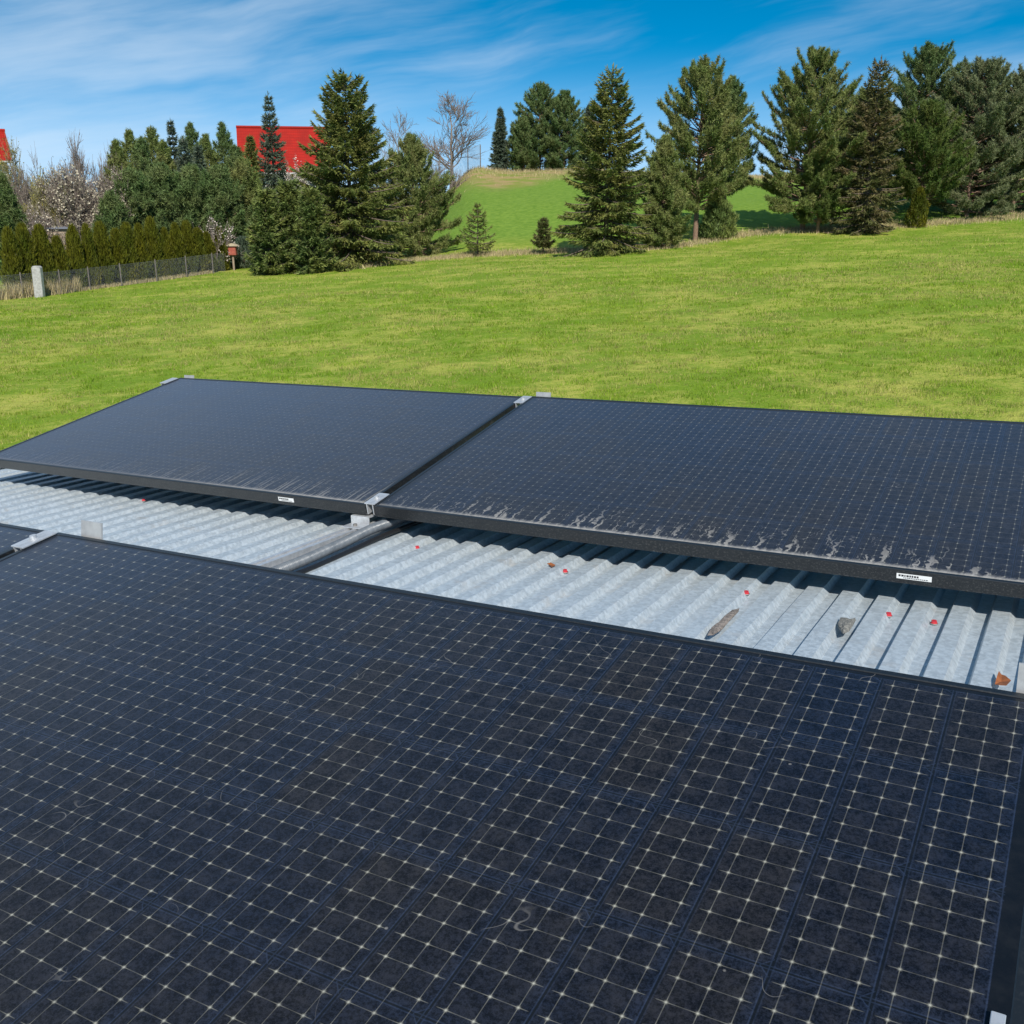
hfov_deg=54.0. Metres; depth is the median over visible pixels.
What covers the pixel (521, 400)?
clamp
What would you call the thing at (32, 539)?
clamp
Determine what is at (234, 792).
solar panel
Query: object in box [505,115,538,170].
pine tree
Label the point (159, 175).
pine tree
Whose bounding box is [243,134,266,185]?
spruce tree
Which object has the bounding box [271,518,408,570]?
cable conduit
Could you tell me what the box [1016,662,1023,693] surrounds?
support
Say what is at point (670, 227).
pine tree
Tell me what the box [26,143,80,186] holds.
bare tree
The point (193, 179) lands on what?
pine tree
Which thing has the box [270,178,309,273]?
yew tree
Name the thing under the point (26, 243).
thuja
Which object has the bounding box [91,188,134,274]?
pine tree
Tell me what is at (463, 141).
bare tree
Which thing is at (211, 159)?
pine tree
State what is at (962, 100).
pine tree
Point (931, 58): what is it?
pine tree
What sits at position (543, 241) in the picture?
spruce tree
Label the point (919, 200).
thuja
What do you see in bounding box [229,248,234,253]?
door
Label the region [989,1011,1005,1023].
clamp
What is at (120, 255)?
thuja
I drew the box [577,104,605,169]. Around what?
spruce tree
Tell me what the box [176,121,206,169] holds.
pine tree
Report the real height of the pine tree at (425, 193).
7.697 m
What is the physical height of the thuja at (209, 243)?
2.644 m
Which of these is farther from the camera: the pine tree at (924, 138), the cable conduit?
the pine tree at (924, 138)
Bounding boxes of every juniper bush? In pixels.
[230,235,255,267]
[698,196,738,238]
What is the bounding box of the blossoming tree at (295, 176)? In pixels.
[283,157,311,188]
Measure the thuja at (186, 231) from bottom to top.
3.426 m
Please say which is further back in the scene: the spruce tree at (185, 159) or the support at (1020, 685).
the spruce tree at (185, 159)
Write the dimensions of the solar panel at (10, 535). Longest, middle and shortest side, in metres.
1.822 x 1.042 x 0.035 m
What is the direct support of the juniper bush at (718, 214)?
on the lawn at (518, 206)
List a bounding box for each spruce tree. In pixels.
[165,118,179,165]
[173,135,192,179]
[190,143,207,173]
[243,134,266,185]
[256,91,287,201]
[278,68,416,273]
[486,105,511,170]
[530,217,556,253]
[546,63,656,257]
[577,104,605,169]
[820,55,908,235]
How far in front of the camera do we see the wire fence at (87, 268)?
48.74 m
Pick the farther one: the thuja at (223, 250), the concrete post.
the thuja at (223, 250)
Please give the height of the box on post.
1.670 m
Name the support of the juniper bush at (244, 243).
on the lawn at (518, 206)
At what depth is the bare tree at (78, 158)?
68.71 m
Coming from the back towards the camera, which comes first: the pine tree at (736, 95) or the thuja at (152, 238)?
the pine tree at (736, 95)
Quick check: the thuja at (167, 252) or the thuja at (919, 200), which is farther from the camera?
the thuja at (919, 200)
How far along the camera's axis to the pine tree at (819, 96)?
58.20 m
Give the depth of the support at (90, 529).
2.04 m
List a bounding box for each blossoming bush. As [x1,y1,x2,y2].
[21,202,58,235]
[27,157,132,248]
[191,215,243,266]
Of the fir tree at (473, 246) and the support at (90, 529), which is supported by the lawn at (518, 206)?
the fir tree at (473, 246)
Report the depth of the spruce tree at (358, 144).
52.06 m
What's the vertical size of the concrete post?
1.530 m
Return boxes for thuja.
[0,225,26,291]
[13,222,37,286]
[31,222,57,289]
[50,234,71,284]
[65,223,88,287]
[80,222,102,285]
[93,220,116,284]
[110,227,131,282]
[119,221,141,281]
[133,223,153,279]
[144,215,164,277]
[160,227,175,276]
[168,222,188,274]
[180,220,199,273]
[193,226,210,271]
[203,231,217,271]
[214,227,230,270]
[903,186,929,226]
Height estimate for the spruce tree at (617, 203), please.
9.922 m
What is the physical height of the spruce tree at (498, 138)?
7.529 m
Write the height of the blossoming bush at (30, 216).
4.560 m
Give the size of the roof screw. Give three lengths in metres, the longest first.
0.017 x 0.017 x 0.009 m
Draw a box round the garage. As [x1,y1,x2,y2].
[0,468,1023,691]
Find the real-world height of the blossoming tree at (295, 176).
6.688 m
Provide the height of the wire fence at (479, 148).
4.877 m
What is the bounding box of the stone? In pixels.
[838,617,855,633]
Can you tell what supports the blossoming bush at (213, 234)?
on the lawn at (518, 206)
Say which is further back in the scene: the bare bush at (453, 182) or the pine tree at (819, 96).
the bare bush at (453, 182)
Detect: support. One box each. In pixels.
[81,520,102,539]
[184,375,193,377]
[342,512,377,528]
[536,392,550,396]
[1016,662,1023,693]
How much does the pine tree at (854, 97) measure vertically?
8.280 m
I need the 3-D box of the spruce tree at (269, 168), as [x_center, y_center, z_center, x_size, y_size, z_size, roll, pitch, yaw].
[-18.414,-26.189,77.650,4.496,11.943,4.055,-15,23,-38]
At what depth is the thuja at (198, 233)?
53.88 m
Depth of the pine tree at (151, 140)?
72.96 m
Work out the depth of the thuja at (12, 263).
43.86 m
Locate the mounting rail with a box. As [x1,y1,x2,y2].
[249,516,385,567]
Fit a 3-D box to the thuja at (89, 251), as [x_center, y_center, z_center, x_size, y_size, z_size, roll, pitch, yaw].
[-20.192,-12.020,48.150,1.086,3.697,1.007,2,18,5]
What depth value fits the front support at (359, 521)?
3.02 m
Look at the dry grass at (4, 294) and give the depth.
57.98 m
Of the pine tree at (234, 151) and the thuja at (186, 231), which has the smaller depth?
the thuja at (186, 231)
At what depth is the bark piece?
2.21 m
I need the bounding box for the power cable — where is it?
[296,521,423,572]
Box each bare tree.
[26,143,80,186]
[63,131,120,193]
[353,107,438,203]
[394,91,489,188]
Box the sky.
[0,0,1023,198]
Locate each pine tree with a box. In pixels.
[0,171,27,280]
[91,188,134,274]
[102,138,134,187]
[112,166,165,238]
[120,128,138,172]
[128,135,157,178]
[133,159,200,236]
[138,124,165,162]
[154,139,178,174]
[168,160,234,247]
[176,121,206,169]
[193,132,222,173]
[196,163,253,267]
[211,120,233,168]
[218,143,253,215]
[228,155,273,251]
[359,131,467,256]
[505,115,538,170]
[506,80,564,170]
[538,89,588,169]
[635,132,694,248]
[644,54,754,240]
[708,74,759,200]
[745,45,870,231]
[792,128,847,232]
[814,85,903,202]
[873,39,980,205]
[884,97,976,222]
[909,54,1023,216]
[939,71,1016,190]
[959,63,1023,211]
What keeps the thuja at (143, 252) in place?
on the lawn at (518, 206)
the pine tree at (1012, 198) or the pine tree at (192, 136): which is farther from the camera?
the pine tree at (192, 136)
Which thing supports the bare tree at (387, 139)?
on the lawn at (518, 206)
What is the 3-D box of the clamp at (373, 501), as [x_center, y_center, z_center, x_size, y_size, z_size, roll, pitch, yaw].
[-0.406,-0.028,3.037,0.038,0.045,0.080,7,27,28]
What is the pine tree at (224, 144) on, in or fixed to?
on the lawn at (518, 206)
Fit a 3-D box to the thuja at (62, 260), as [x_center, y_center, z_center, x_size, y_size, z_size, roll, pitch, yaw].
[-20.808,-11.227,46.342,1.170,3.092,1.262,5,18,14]
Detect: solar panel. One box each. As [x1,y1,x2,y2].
[0,378,521,514]
[0,523,44,558]
[0,532,1023,1023]
[373,396,1023,598]
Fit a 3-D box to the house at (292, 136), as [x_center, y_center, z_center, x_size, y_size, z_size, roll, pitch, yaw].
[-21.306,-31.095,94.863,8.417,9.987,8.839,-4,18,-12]
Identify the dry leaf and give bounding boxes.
[995,672,1010,685]
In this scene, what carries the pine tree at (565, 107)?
on the lawn at (518, 206)
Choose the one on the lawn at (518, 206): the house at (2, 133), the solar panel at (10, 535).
the house at (2, 133)
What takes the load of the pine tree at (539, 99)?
on the lawn at (518, 206)
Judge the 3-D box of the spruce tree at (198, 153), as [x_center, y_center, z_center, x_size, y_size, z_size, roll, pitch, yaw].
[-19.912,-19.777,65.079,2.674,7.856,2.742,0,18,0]
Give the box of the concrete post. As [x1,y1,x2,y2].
[31,266,44,297]
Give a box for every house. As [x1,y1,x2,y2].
[0,129,11,177]
[236,125,325,188]
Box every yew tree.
[243,185,293,275]
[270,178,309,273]
[288,185,339,274]
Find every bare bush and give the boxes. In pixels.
[2,150,34,220]
[426,151,469,190]
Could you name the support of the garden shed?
on the lawn at (518, 206)
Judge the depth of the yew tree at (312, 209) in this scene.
50.71 m
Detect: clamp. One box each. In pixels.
[11,531,56,551]
[160,378,177,384]
[364,493,388,514]
[514,396,531,406]
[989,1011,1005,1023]
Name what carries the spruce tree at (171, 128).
on the lawn at (518, 206)
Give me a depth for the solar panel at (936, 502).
2.84 m
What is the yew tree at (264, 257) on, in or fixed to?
on the lawn at (518, 206)
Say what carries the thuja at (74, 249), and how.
on the lawn at (518, 206)
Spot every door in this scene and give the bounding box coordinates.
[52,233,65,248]
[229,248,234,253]
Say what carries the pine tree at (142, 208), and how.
on the lawn at (518, 206)
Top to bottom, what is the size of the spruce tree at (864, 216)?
10.490 m
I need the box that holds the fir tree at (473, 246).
[456,202,496,254]
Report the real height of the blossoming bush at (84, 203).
6.543 m
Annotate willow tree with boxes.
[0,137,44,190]
[17,166,73,245]
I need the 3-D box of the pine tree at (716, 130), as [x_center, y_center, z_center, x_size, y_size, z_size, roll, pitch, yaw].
[10.745,-20.727,57.845,6.190,10.482,6.250,6,18,17]
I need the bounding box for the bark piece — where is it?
[708,608,739,634]
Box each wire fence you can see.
[0,253,224,299]
[450,145,480,183]
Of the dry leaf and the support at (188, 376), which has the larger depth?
the support at (188, 376)
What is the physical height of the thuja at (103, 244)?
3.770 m
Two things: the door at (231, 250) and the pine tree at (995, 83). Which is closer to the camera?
the door at (231, 250)
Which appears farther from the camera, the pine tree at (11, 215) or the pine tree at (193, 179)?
the pine tree at (193, 179)
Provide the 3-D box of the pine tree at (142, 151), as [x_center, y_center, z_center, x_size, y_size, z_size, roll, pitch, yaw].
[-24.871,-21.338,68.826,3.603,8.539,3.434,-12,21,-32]
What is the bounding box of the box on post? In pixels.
[226,243,238,269]
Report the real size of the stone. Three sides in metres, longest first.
0.098 x 0.034 x 0.011 m
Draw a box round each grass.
[0,165,1023,299]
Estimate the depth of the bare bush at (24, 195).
54.97 m
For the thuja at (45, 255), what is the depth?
45.19 m
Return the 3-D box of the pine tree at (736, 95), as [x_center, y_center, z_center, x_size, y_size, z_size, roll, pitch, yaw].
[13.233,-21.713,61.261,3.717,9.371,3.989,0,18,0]
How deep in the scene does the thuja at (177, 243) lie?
52.30 m
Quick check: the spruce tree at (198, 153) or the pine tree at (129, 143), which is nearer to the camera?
the spruce tree at (198, 153)
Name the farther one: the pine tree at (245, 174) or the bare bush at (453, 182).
the bare bush at (453, 182)
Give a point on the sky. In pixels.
(98, 69)
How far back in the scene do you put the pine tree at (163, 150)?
68.60 m
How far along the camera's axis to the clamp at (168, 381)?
4.63 m
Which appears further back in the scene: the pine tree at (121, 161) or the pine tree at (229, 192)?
the pine tree at (121, 161)
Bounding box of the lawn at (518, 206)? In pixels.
[0,168,1023,449]
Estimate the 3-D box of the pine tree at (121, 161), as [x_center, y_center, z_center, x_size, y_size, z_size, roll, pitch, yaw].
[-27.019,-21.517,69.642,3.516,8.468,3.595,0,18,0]
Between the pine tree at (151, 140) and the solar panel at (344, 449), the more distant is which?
the pine tree at (151, 140)
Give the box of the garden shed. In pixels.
[45,226,81,248]
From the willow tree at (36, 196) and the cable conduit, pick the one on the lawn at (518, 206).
the willow tree at (36, 196)

